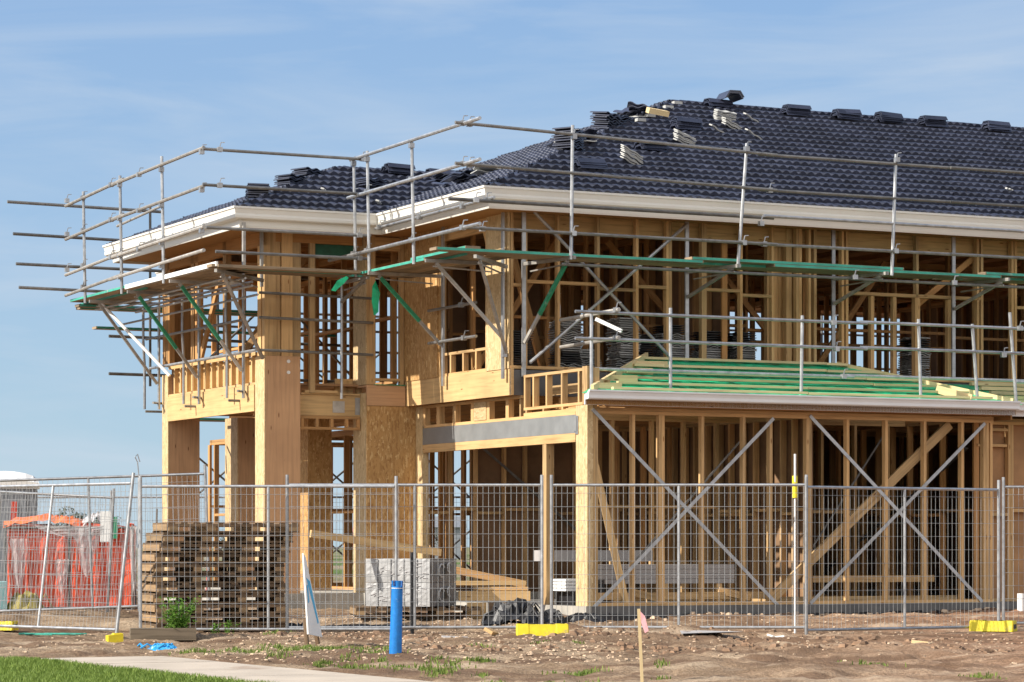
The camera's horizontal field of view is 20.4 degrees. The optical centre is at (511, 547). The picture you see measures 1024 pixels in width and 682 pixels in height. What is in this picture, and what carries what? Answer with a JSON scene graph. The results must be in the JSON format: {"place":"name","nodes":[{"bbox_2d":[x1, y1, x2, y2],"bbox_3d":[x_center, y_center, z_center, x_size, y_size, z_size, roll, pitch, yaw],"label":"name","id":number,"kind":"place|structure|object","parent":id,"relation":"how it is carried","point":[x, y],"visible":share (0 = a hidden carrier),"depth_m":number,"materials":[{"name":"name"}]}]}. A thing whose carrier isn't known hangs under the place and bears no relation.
{"place":"outdoors","nodes":[
{"label":"outdoors","id":0,"kind":"place"},
{"bbox_2d":[0,655,273,681],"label":"lawn","id":1,"kind":"structure","parent":0,"point":[20,668],"depth_m":23.84,"materials":[{"name":"green plant"}]},
{"bbox_2d":[0,548,1023,681],"bbox_3d":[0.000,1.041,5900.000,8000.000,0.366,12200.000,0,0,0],"label":"ground","id":2,"kind":"structure","parent":0,"point":[944,664],"depth_m":29.92,"materials":[{"name":"soil"}]},
{"bbox_2d":[0,581,6,608],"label":"tank","id":3,"kind":"object","parent":2,"relation":"on","point":[3,591],"visible":0.6,"depth_m":40.80,"materials":[{"name":"teal plastic"}]},
{"bbox_2d":[0,621,18,629],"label":"fence foot","id":4,"kind":"object","parent":2,"relation":"on","point":[7,623],"visible":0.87,"depth_m":37.38},
{"bbox_2d":[0,471,38,589],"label":"portable toilet","id":5,"kind":"object","parent":2,"relation":"on","point":[12,475],"visible":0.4,"depth_m":50.28,"materials":[{"name":"grey plastic"}]},
{"bbox_2d":[0,493,25,586],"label":"door","id":6,"kind":"structure","parent":5,"relation":"in","point":[13,509],"depth_m":50.25,"materials":[{"name":"grey plastic"}]},
{"bbox_2d":[7,590,52,608],"bbox_3d":[-6.963,0.796,40.997,0.683,0.368,0.534,0,0,0],"label":"yellow sack","id":7,"kind":"object","parent":2,"relation":"on","point":[27,604],"visible":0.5,"depth_m":40.85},
{"bbox_2d":[19,633,86,634],"bbox_3d":[-5.839,1.100,36.254,0.857,0.033,0.204,0,0,-11],"label":"green strap","id":8,"kind":"object","parent":2,"relation":"on","point":[52,633],"visible":1,"depth_m":36.25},
{"bbox_2d":[0,488,114,612],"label":"site fence","id":9,"kind":"object","parent":2,"relation":"on","point":[111,536],"visible":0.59,"depth_m":40.02,"materials":[{"name":"metal"}]},
{"bbox_2d":[0,473,134,632],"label":"site fence","id":10,"kind":"object","parent":2,"relation":"on","point":[123,561],"visible":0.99,"depth_m":35.53,"materials":[{"name":"metal"}]},
{"bbox_2d":[3,511,137,609],"bbox_3d":[-6.504,0.219,42.365,1.983,1.503,1.595,0,0,-6],"label":"waste cage","id":11,"kind":"object","parent":2,"relation":"on","point":[130,587],"visible":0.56,"depth_m":41.67,"materials":[{"name":"plastic"}]},
{"bbox_2d":[37,490,111,523],"bbox_3d":[-9.340,-0.080,55.000,3.262,2.040,0.042,0,0,0],"label":"site fence","id":12,"kind":"object","parent":2,"relation":"on","point":[39,502],"visible":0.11,"depth_m":54.98,"materials":[{"name":"metal"}]},
{"bbox_2d":[55,507,120,525],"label":"tree","id":13,"kind":"object","parent":2,"relation":"on","point":[75,514],"visible":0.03,"depth_m":150.29,"materials":[{"name":"green plant"}]},
{"bbox_2d":[0,464,210,612],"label":"site fence","id":14,"kind":"object","parent":2,"relation":"on","point":[204,473],"visible":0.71,"depth_m":39.38,"materials":[{"name":"metal"}]},
{"bbox_2d":[106,633,122,642],"bbox_3d":[-4.632,1.065,33.205,0.180,0.135,0.130,0,0,-23],"label":"yellow lump","id":15,"kind":"object","parent":2,"relation":"on","point":[115,637],"visible":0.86,"depth_m":33.15,"materials":[{"name":"plastic"}]},
{"bbox_2d":[135,454,139,610],"bbox_3d":[-4.769,-0.192,36.300,0.075,2.005,0.036,0,0,0],"label":"pole","id":16,"kind":"object","parent":2,"relation":"on","point":[138,528],"visible":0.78,"depth_m":36.28,"materials":[{"name":"metal"}]},
{"bbox_2d":[137,643,175,650],"bbox_3d":[-3.917,1.102,31.605,0.545,0.089,0.271,0,0,0],"label":"blue bag","id":17,"kind":"object","parent":2,"relation":"on","point":[157,646],"visible":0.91,"depth_m":31.55,"materials":[{"name":"plastic"}]},
{"bbox_2d":[130,628,195,639],"bbox_3d":[-4.080,1.011,33.300,0.760,0.140,0.260,0,0,-10],"label":"timber block","id":18,"kind":"object","parent":2,"relation":"on","point":[166,633],"depth_m":33.17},
{"bbox_2d":[114,496,224,591],"bbox_3d":[-6.090,-0.080,55.000,3.262,2.040,0.042,0,0,0],"label":"site fence","id":19,"kind":"object","parent":2,"relation":"on","point":[134,502],"visible":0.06,"depth_m":54.98,"materials":[{"name":"metal"}]},
{"bbox_2d":[157,596,200,627],"bbox_3d":[-3.895,0.837,33.411,0.536,0.550,0.441,0,0,-5],"label":"weed","id":20,"kind":"object","parent":2,"relation":"on","point":[175,620],"visible":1,"depth_m":33.37,"materials":[{"name":"green plant"}]},
{"bbox_2d":[142,622,284,632],"bbox_3d":[-3.933,1.051,37.350,1.732,0.130,1.080,0,0,-19],"label":"pallet","id":21,"kind":"object","parent":2,"relation":"on","point":[249,625],"visible":0.33,"depth_m":36.96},
{"bbox_2d":[142,612,284,623],"bbox_3d":[-3.905,0.920,37.350,1.732,0.130,1.080,0,0,-19],"label":"pallet","id":22,"kind":"object","parent":21,"relation":"on","point":[223,620],"visible":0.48,"depth_m":36.97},
{"bbox_2d":[142,602,284,613],"bbox_3d":[-3.929,0.789,37.350,1.732,0.130,1.080,0,0,-19],"label":"pallet","id":23,"kind":"object","parent":22,"relation":"on","point":[223,607],"visible":0.66,"depth_m":36.96,"materials":[{"name":"wood"}]},
{"bbox_2d":[137,592,284,603],"bbox_3d":[-3.949,0.658,37.350,1.732,0.130,1.080,0,0,-19],"label":"pallet","id":24,"kind":"object","parent":23,"relation":"on","point":[223,597],"visible":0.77,"depth_m":36.95,"materials":[{"name":"wood"}]},
{"bbox_2d":[142,583,284,593],"bbox_3d":[-3.922,0.527,37.350,1.732,0.130,1.080,0,0,-20],"label":"pallet","id":25,"kind":"object","parent":24,"relation":"on","point":[196,588],"visible":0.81,"depth_m":36.95,"materials":[{"name":"wood"}]},
{"bbox_2d":[137,573,283,582],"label":"pallet","id":26,"kind":"object","parent":25,"relation":"on","point":[221,579],"visible":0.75,"depth_m":36.97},
{"bbox_2d":[137,563,284,572],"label":"pallet","id":27,"kind":"object","parent":26,"relation":"on","point":[196,567],"visible":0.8,"depth_m":36.95,"materials":[{"name":"wood"}]},
{"bbox_2d":[142,553,284,562],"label":"pallet","id":28,"kind":"object","parent":27,"relation":"on","point":[196,557],"visible":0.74,"depth_m":36.92,"materials":[{"name":"wood"}]},
{"bbox_2d":[142,543,289,552],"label":"pallet","id":29,"kind":"object","parent":28,"relation":"on","point":[195,547],"visible":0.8,"depth_m":36.94,"materials":[{"name":"wood"}]},
{"bbox_2d":[146,532,292,542],"bbox_3d":[-3.840,-0.128,37.350,1.732,0.130,1.080,0,0,-19],"label":"pallet","id":30,"kind":"object","parent":29,"relation":"on","point":[207,539],"visible":0.84,"depth_m":36.93,"materials":[{"name":"wood"}]},
{"bbox_2d":[152,522,298,532],"bbox_3d":[-3.760,-0.259,37.350,1.732,0.130,1.080,0,0,-18],"label":"pallet","id":31,"kind":"object","parent":30,"relation":"on","point":[210,527],"visible":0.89,"depth_m":36.93,"materials":[{"name":"wood"}]},
{"bbox_2d":[41,656,430,681],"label":"footpath","id":32,"kind":"structure","parent":2,"relation":"on","point":[247,672],"depth_m":24.97,"materials":[{"name":"concrete"}]},
{"bbox_2d":[139,476,397,630],"bbox_3d":[-3.070,0.120,35.900,3.262,2.040,0.042,0,0,0],"label":"site fence","id":33,"kind":"object","parent":2,"relation":"on","point":[268,535],"visible":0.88,"depth_m":35.89,"materials":[{"name":"metal"}]},
{"bbox_2d":[302,553,321,644],"bbox_3d":[-2.273,0.651,32.240,0.066,1.161,0.408,-5,-4,19],"label":"estate sign","id":34,"kind":"object","parent":2,"relation":"on","point":[311,624],"visible":0.85,"depth_m":32.12,"materials":[{"name":"white plastic"}]},
{"bbox_2d":[389,580,402,653],"bbox_3d":[-1.135,0.691,28.000,0.125,0.732,0.125,2,0,0],"label":"blue pipe","id":35,"kind":"object","parent":2,"relation":"on","point":[395,645],"visible":0.94,"depth_m":27.95,"materials":[{"name":"plastic"}]},
{"bbox_2d":[410,552,413,633],"bbox_3d":[-1.270,0.585,36.300,0.044,1.050,0.044,0,0,22],"label":"pole","id":36,"kind":"object","parent":2,"relation":"on","point":[411,591],"visible":0.65,"depth_m":36.28,"materials":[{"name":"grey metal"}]},
{"bbox_2d":[285,475,543,632],"bbox_3d":[-1.231,0.100,36.050,3.262,2.040,0.042,0,0,-2],"label":"site fence","id":37,"kind":"object","parent":2,"relation":"on","point":[414,547],"visible":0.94,"depth_m":36.04,"materials":[{"name":"metal"}]},
{"bbox_2d":[350,605,480,616],"bbox_3d":[-1.350,0.878,39.600,1.732,0.130,1.080,0,0,-8],"label":"pallet","id":38,"kind":"object","parent":2,"relation":"on","point":[437,610],"visible":0.69,"depth_m":39.16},
{"bbox_2d":[365,582,455,606],"bbox_3d":[-1.387,0.646,39.539,1.032,0.325,0.861,0,0,24],"label":"block pack","id":39,"kind":"object","parent":38,"relation":"on","point":[423,597],"visible":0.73,"depth_m":39.24,"materials":[{"name":"concrete"}]},
{"bbox_2d":[365,558,455,582],"bbox_3d":[-1.388,0.312,39.540,1.034,0.332,0.861,0,0,24],"label":"block pack","id":40,"kind":"object","parent":39,"relation":"on","point":[424,569],"visible":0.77,"depth_m":39.22,"materials":[{"name":"concrete"}]},
{"bbox_2d":[309,530,441,555],"bbox_3d":[-1.875,-0.060,39.400,2.028,0.359,0.050,0,0,-30],"label":"timber plank","id":41,"kind":"object","parent":40,"relation":"on","point":[375,542],"visible":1,"depth_m":39.34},
{"bbox_2d":[7,200,899,567],"bbox_3d":[0.841,-2.535,56.758,25.014,6.850,4.776,0,0,-39],"label":"scaffold","id":42,"kind":"object","parent":2,"relation":"on","point":[251,314],"visible":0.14,"depth_m":49.65,"materials":[{"name":"metal"}]},
{"bbox_2d":[467,603,485,618],"bbox_3d":[-0.490,0.876,39.594,0.260,0.220,0.200,0,0,3],"label":"timber offcut","id":43,"kind":"object","parent":2,"relation":"on","point":[482,606],"visible":0.57,"depth_m":39.49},
{"bbox_2d":[489,602,504,610],"bbox_3d":[-0.170,0.876,39.703,0.344,0.220,0.226,0,0,0],"label":"timber offcut","id":44,"kind":"object","parent":2,"relation":"on","point":[491,604],"visible":0.21,"depth_m":39.59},
{"bbox_2d":[458,591,529,600],"bbox_3d":[-0.250,0.676,39.918,1.001,0.130,0.300,0,0,-2],"label":"timber offcut","id":45,"kind":"object","parent":44,"relation":"on","point":[483,595],"visible":1,"depth_m":39.77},
{"bbox_2d":[478,587,527,590],"bbox_3d":[-0.130,0.576,39.948,0.707,0.050,0.120,0,0,-8],"label":"timber offcut","id":46,"kind":"object","parent":45,"relation":"on","point":[502,588],"visible":0.79,"depth_m":39.89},
{"bbox_2d":[456,581,525,584],"bbox_3d":[-0.310,0.506,40.640,1.023,0.060,0.100,0,0,-4],"label":"timber offcut","id":47,"kind":"object","parent":46,"relation":"on","point":[491,582],"visible":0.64,"depth_m":40.59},
{"bbox_2d":[481,597,547,623],"bbox_3d":[0.015,0.848,38.386,0.949,0.353,0.873,0,0,0],"label":"plastic heap","id":48,"kind":"object","parent":2,"relation":"on","point":[524,607],"visible":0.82,"depth_m":38.16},
{"bbox_2d":[516,623,568,635],"bbox_3d":[0.361,0.979,33.900,0.623,0.156,0.230,0,0,-3],"label":"fence foot","id":49,"kind":"object","parent":2,"relation":"on","point":[537,629],"visible":0.87,"depth_m":33.80},
{"bbox_2d":[544,609,566,623],"bbox_3d":[0.510,0.940,38.803,0.517,0.222,0.544,0,0,0],"label":"plastic heap","id":50,"kind":"object","parent":2,"relation":"on","point":[559,619],"visible":0.44,"depth_m":38.65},
{"bbox_2d":[102,99,1023,620],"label":"house frame","id":51,"kind":"object","parent":2,"relation":"on","point":[408,419],"visible":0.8,"depth_m":44.42,"materials":[{"name":"wood"}]},
{"bbox_2d":[64,144,258,412],"bbox_3d":[-5.386,-4.190,45.892,1.607,3.801,7.500,0,0,-26],"label":"scaffold","id":52,"kind":"object","parent":51,"relation":"attached to","point":[168,285],"visible":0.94,"depth_m":45.98,"materials":[{"name":"metal"}]},
{"bbox_2d":[202,142,373,398],"bbox_3d":[-3.387,-4.163,43.389,3.200,3.706,1.275,0,0,-26],"label":"scaffold","id":53,"kind":"object","parent":51,"relation":"attached to","point":[261,269],"visible":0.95,"depth_m":43.12,"materials":[{"name":"metal"}]},
{"bbox_2d":[331,276,347,290],"bbox_3d":[-2.608,-4.000,43.192,0.287,0.240,0.050,0,0,-21],"label":"plastic strip","id":54,"kind":"object","parent":53,"relation":"hanging from","point":[340,282],"visible":1,"depth_m":43.18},
{"bbox_2d":[384,169,415,175],"bbox_3d":[-1.857,-6.188,47.004,0.480,0.075,0.260,0,1,-26],"label":"ridge cap","id":55,"kind":"object","parent":51,"relation":"on","point":[394,172],"visible":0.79,"depth_m":46.95,"materials":[{"name":"grey tile"}]},
{"bbox_2d":[383,166,414,172],"bbox_3d":[-1.865,-6.218,46.990,0.480,0.075,0.260,2,1,-28],"label":"ridge cap","id":56,"kind":"object","parent":55,"relation":"on","point":[396,169],"visible":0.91,"depth_m":46.87,"materials":[{"name":"grey tile"}]},
{"bbox_2d":[381,165,410,170],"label":"ridge cap","id":57,"kind":"object","parent":56,"relation":"on","point":[385,166],"visible":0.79,"depth_m":46.94,"materials":[{"name":"grey tile"}]},
{"bbox_2d":[384,163,415,168],"bbox_3d":[-1.859,-6.278,46.995,0.480,0.075,0.260,2,-2,-28],"label":"ridge cap","id":58,"kind":"object","parent":57,"relation":"on","point":[397,165],"visible":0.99,"depth_m":46.89,"materials":[{"name":"grey tile"}]},
{"bbox_2d":[327,115,510,385],"bbox_3d":[-1.080,-4.258,42.136,1.346,3.596,5.440,0,0,-26],"label":"scaffold","id":59,"kind":"object","parent":51,"relation":"attached to","point":[430,265],"visible":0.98,"depth_m":41.73,"materials":[{"name":"metal"}]},
{"bbox_2d":[372,281,379,314],"bbox_3d":[-2.086,-3.804,43.464,0.128,0.532,0.078,0,0,-26],"label":"plastic strip","id":60,"kind":"object","parent":59,"relation":"hanging from","point":[375,296],"visible":1,"depth_m":43.45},
{"bbox_2d":[445,347,484,373],"bbox_3d":[-0.705,-2.815,42.988,0.080,0.310,1.640,0,0,-26],"label":"railing","id":61,"kind":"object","parent":51,"relation":"in","point":[465,353],"depth_m":42.97,"materials":[{"name":"brown wood"}]},
{"bbox_2d":[456,567,526,586],"bbox_3d":[-0.400,0.410,41.050,1.256,0.338,0.050,0,0,14],"label":"timber plank","id":62,"kind":"object","parent":51,"relation":"on","point":[473,573],"visible":0.5,"depth_m":41.02,"materials":[{"name":"brown wood"}]},
{"bbox_2d":[513,330,534,369],"bbox_3d":[0.058,-2.918,42.162,0.450,0.563,0.441,0,0,-26],"label":"tile bundle","id":63,"kind":"object","parent":51,"relation":"on","point":[516,345],"visible":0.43,"depth_m":42.05,"materials":[{"name":"tile"}]},
{"bbox_2d":[547,320,583,370],"bbox_3d":[0.797,-3.003,42.467,0.451,0.754,0.441,0,0,-26],"label":"tile bundle","id":64,"kind":"object","parent":51,"relation":"on","point":[569,355],"visible":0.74,"depth_m":42.37,"materials":[{"name":"tile"}]},
{"bbox_2d":[576,349,601,366],"bbox_3d":[1.073,-2.799,42.883,0.450,0.346,0.436,0,0,-26],"label":"tile bundle","id":65,"kind":"object","parent":51,"relation":"on","point":[586,356],"visible":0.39,"depth_m":42.72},
{"bbox_2d":[574,164,607,168],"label":"ridge cap","id":66,"kind":"object","parent":51,"relation":"on","point":[576,165],"visible":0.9,"depth_m":42.77,"materials":[{"name":"grey tile"}]},
{"bbox_2d":[574,161,605,166],"bbox_3d":[1.141,-5.751,42.858,0.480,0.075,0.260,-1,0,-29],"label":"ridge cap","id":67,"kind":"object","parent":66,"relation":"on","point":[577,163],"visible":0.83,"depth_m":42.74,"materials":[{"name":"grey tile"}]},
{"bbox_2d":[574,159,607,165],"bbox_3d":[1.165,-5.781,42.880,0.480,0.075,0.260,0,-2,-29],"label":"ridge cap","id":68,"kind":"object","parent":67,"relation":"on","point":[605,164],"visible":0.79,"depth_m":42.77,"materials":[{"name":"grey tile"}]},
{"bbox_2d":[574,157,605,162],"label":"ridge cap","id":69,"kind":"object","parent":68,"relation":"on","point":[592,160],"visible":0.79,"depth_m":42.79,"materials":[{"name":"grey tile"}]},
{"bbox_2d":[534,550,652,604],"bbox_3d":[1.361,0.430,41.323,1.800,0.780,1.050,0,0,-26],"label":"sheet stack","id":70,"kind":"object","parent":51,"relation":"on","point":[560,588],"visible":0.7,"depth_m":41.22,"materials":[{"name":"white plastic"}]},
{"bbox_2d":[598,593,628,599],"bbox_3d":[1.443,0.690,40.305,0.652,0.100,0.050,0,0,-31],"label":"timber plank","id":71,"kind":"object","parent":51,"relation":"on","point":[613,596],"visible":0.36,"depth_m":40.26,"materials":[{"name":"brown wood"}]},
{"bbox_2d":[605,317,640,367],"bbox_3d":[1.670,-3.037,42.893,0.453,0.822,0.443,0,0,-26],"label":"tile bundle","id":72,"kind":"object","parent":51,"relation":"on","point":[620,352],"visible":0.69,"depth_m":42.77,"materials":[{"name":"tile"}]},
{"bbox_2d":[639,334,657,355],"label":"tile bundle","id":73,"kind":"object","parent":51,"relation":"on","point":[644,346],"visible":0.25,"depth_m":43.22,"materials":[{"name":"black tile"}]},
{"bbox_2d":[635,589,665,600],"bbox_3d":[1.948,0.690,40.525,0.482,0.198,0.050,0,0,-14],"label":"timber plank","id":74,"kind":"object","parent":51,"relation":"on","point":[645,595],"visible":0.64,"depth_m":40.49,"materials":[{"name":"brown wood"}]},
{"bbox_2d":[646,107,669,116],"bbox_3d":[2.427,-7.256,47.486,0.380,0.090,0.120,6,14,-26],"label":"timber offcut","id":75,"kind":"object","parent":51,"relation":"on","point":[649,110],"visible":1,"depth_m":47.43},
{"bbox_2d":[598,564,733,602],"bbox_3d":[2.110,0.532,41.385,2.300,0.575,0.500,0,0,-26],"label":"board stack","id":76,"kind":"object","parent":51,"relation":"on","point":[687,573],"visible":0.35,"depth_m":41.27,"materials":[{"name":"brown wood"}]},
{"bbox_2d":[653,325,684,357],"bbox_3d":[2.389,-2.998,43.309,0.450,0.743,0.438,0,0,-26],"label":"tile bundle","id":77,"kind":"object","parent":51,"relation":"on","point":[677,350],"visible":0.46,"depth_m":43.22,"materials":[{"name":"tile"}]},
{"bbox_2d":[669,124,700,129],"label":"ridge cap","id":78,"kind":"object","parent":51,"relation":"on","point":[675,126],"visible":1,"depth_m":47.20,"materials":[{"name":"grey tile"}]},
{"bbox_2d":[671,123,701,128],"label":"ridge cap","id":79,"kind":"object","parent":78,"relation":"on","point":[683,125],"visible":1,"depth_m":47.16,"materials":[{"name":"grey tile"}]},
{"bbox_2d":[672,121,702,127],"bbox_3d":[2.903,-7.016,47.294,0.480,0.075,0.260,2,1,-30],"label":"ridge cap","id":80,"kind":"object","parent":79,"relation":"on","point":[692,125],"visible":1,"depth_m":47.21,"materials":[{"name":"grey tile"}]},
{"bbox_2d":[670,119,701,124],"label":"ridge cap","id":81,"kind":"object","parent":80,"relation":"on","point":[681,122],"visible":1,"depth_m":47.18,"materials":[{"name":"grey tile"}]},
{"bbox_2d":[671,117,702,122],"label":"ridge cap","id":82,"kind":"object","parent":81,"relation":"on","point":[684,119],"visible":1,"depth_m":47.18,"materials":[{"name":"grey tile"}]},
{"bbox_2d":[689,331,720,358],"bbox_3d":[2.971,-2.964,43.649,0.452,0.675,0.440,0,0,-26],"label":"tile bundle","id":83,"kind":"object","parent":51,"relation":"on","point":[713,351],"visible":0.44,"depth_m":43.55,"materials":[{"name":"tile"}]},
{"bbox_2d":[653,592,766,598],"bbox_3d":[2.901,0.690,41.022,2.001,0.100,0.050,0,0,-28],"label":"timber plank","id":84,"kind":"object","parent":51,"relation":"on","point":[692,595],"visible":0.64,"depth_m":40.95,"materials":[{"name":"brown wood"}]},
{"bbox_2d":[703,101,733,107],"bbox_3d":[3.612,-7.747,49.911,0.480,0.075,0.260,0,2,-26],"label":"ridge cap","id":85,"kind":"object","parent":51,"relation":"on","point":[714,104],"visible":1,"depth_m":49.82,"materials":[{"name":"grey tile"}]},
{"bbox_2d":[429,116,1023,376],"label":"scaffold","id":86,"kind":"object","parent":51,"relation":"attached to","point":[832,269],"visible":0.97,"depth_m":42.08,"materials":[{"name":"metal"}]},
{"bbox_2d":[718,587,750,600],"bbox_3d":[3.211,0.670,41.129,0.489,0.198,0.050,0,0,-10],"label":"timber plank","id":87,"kind":"object","parent":51,"relation":"on","point":[732,593],"visible":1,"depth_m":41.10,"materials":[{"name":"brown wood"}]},
{"bbox_2d":[727,332,756,359],"bbox_3d":[3.508,-2.964,43.911,0.450,0.675,0.443,0,0,-26],"label":"tile bundle","id":88,"kind":"object","parent":51,"relation":"on","point":[749,353],"visible":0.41,"depth_m":43.80,"materials":[{"name":"tile"}]},
{"bbox_2d":[559,302,1023,400],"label":"guardrail scaffold","id":89,"kind":"object","parent":51,"relation":"on","point":[616,310],"visible":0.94,"depth_m":41.14,"materials":[{"name":"metal"}]},
{"bbox_2d":[777,595,956,600],"bbox_3d":[5.281,0.770,42.302,3.200,0.100,0.050,0,0,-27],"label":"timber plank","id":90,"kind":"object","parent":51,"relation":"on","point":[928,597],"visible":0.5,"depth_m":42.30,"materials":[{"name":"brown wood"}]},
{"bbox_2d":[813,575,933,581],"bbox_3d":[5.340,0.470,42.860,2.400,0.100,0.050,0,0,-26],"label":"timber plank","id":91,"kind":"object","parent":51,"relation":"on","point":[863,578],"visible":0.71,"depth_m":42.87,"materials":[{"name":"brown wood"}]},
{"bbox_2d":[897,337,931,375],"bbox_3d":[6.408,-2.986,45.449,0.449,0.720,0.442,0,0,-26],"label":"tile bundle","id":92,"kind":"object","parent":51,"relation":"on","point":[905,360],"visible":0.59,"depth_m":45.37,"materials":[{"name":"tile"}]},
{"bbox_2d":[849,291,980,376],"bbox_3d":[6.297,-3.312,44.678,2.480,1.305,0.100,0,0,-26],"label":"window frame","id":93,"kind":"structure","parent":51,"relation":"in","point":[915,301],"depth_m":44.64,"materials":[{"name":"brown wood"}]},
{"bbox_2d":[168,629,1006,681],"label":"grass tufts","id":94,"kind":"object","parent":2,"relation":"on","point":[429,668],"visible":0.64,"depth_m":26.98,"materials":[{"name":"plant"}]},
{"bbox_2d":[565,612,612,621],"bbox_3d":[1.012,0.953,39.008,0.760,0.133,0.444,0,0,0],"label":"plastic heap","id":95,"kind":"object","parent":2,"relation":"on","point":[589,618],"visible":0.74,"depth_m":38.87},
{"bbox_2d":[229,623,1022,653],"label":"soil clods","id":96,"kind":"object","parent":2,"relation":"on","point":[575,632],"visible":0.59,"depth_m":31.47,"materials":[{"name":"soil"}]},
{"bbox_2d":[637,609,648,681],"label":"survey stake","id":97,"kind":"object","parent":2,"relation":"on","point":[642,619],"visible":1,"depth_m":23.48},
{"bbox_2d":[550,475,807,628],"bbox_3d":[2.109,0.100,36.059,3.262,2.040,0.042,0,0,2],"label":"site fence","id":98,"kind":"object","parent":2,"relation":"on","point":[678,547],"visible":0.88,"depth_m":36.05,"materials":[{"name":"metal"}]},
{"bbox_2d":[680,630,741,633],"bbox_3d":[2.356,1.016,34.326,0.752,0.040,0.502,0,0,-10],"label":"grey sheet","id":99,"kind":"object","parent":2,"relation":"on","point":[696,632],"visible":1,"depth_m":34.34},
{"bbox_2d":[792,454,797,632],"bbox_3d":[3.600,-0.050,36.265,0.067,2.280,0.100,0,0,0],"label":"marker post","id":100,"kind":"object","parent":2,"relation":"on","point":[794,488],"visible":1,"depth_m":36.24,"materials":[{"name":"white plastic"}]},
{"bbox_2d":[635,607,994,620],"bbox_3d":[6.638,0.952,42.131,11.142,0.143,0.449,0,0,-26],"label":"rubble","id":101,"kind":"object","parent":2,"relation":"on","point":[942,610],"visible":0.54,"depth_m":41.07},
{"bbox_2d":[804,477,999,634],"bbox_3d":[5.058,0.130,36.714,3.262,2.040,0.044,0,0,-33],"label":"site fence","id":102,"kind":"object","parent":2,"relation":"on","point":[806,563],"visible":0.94,"depth_m":36.59,"materials":[{"name":"metal"}]},
{"bbox_2d":[969,620,1016,631],"bbox_3d":[6.281,1.019,37.199,0.592,0.148,0.218,0,0,28],"label":"fence foot","id":103,"kind":"object","parent":2,"relation":"on","point":[996,626],"visible":1,"depth_m":37.11},
{"bbox_2d":[1002,477,1023,624],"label":"site fence","id":104,"kind":"object","parent":2,"relation":"on","point":[1003,549],"visible":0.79,"depth_m":37.69,"materials":[{"name":"metal"}]},
{"bbox_2d":[1017,593,1023,610],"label":"pipe stub","id":105,"kind":"object","parent":2,"relation":"on","point":[1020,601],"visible":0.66,"depth_m":41.55,"materials":[{"name":"white plastic"}]},
{"bbox_2d":[0,0,1023,547],"label":"sky","id":106,"kind":"structure","parent":0,"point":[93,93],"materials":[{"name":"blue"}]},
{"bbox_2d":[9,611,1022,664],"bbox_3d":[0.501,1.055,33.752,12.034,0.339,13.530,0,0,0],"label":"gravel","id":107,"kind":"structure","parent":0,"point":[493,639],"depth_m":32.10,"materials":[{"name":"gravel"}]},
{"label":"ridge cap","id":108,"kind":"object","parent":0,"visible":0},
{"bbox_2d":[703,98,732,103],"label":"ridge cap","id":109,"kind":"object","parent":108,"relation":"on","point":[719,101],"visible":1,"depth_m":49.83,"materials":[{"name":"grey tile"}]},
{"bbox_2d":[716,91,743,101],"bbox_3d":[3.798,-7.887,49.902,0.351,0.112,0.480,0,0,-19],"label":"ridge cap","id":110,"kind":"object","parent":109,"relation":"on","point":[734,96],"visible":1,"depth_m":49.82,"materials":[{"name":"grey tile"}]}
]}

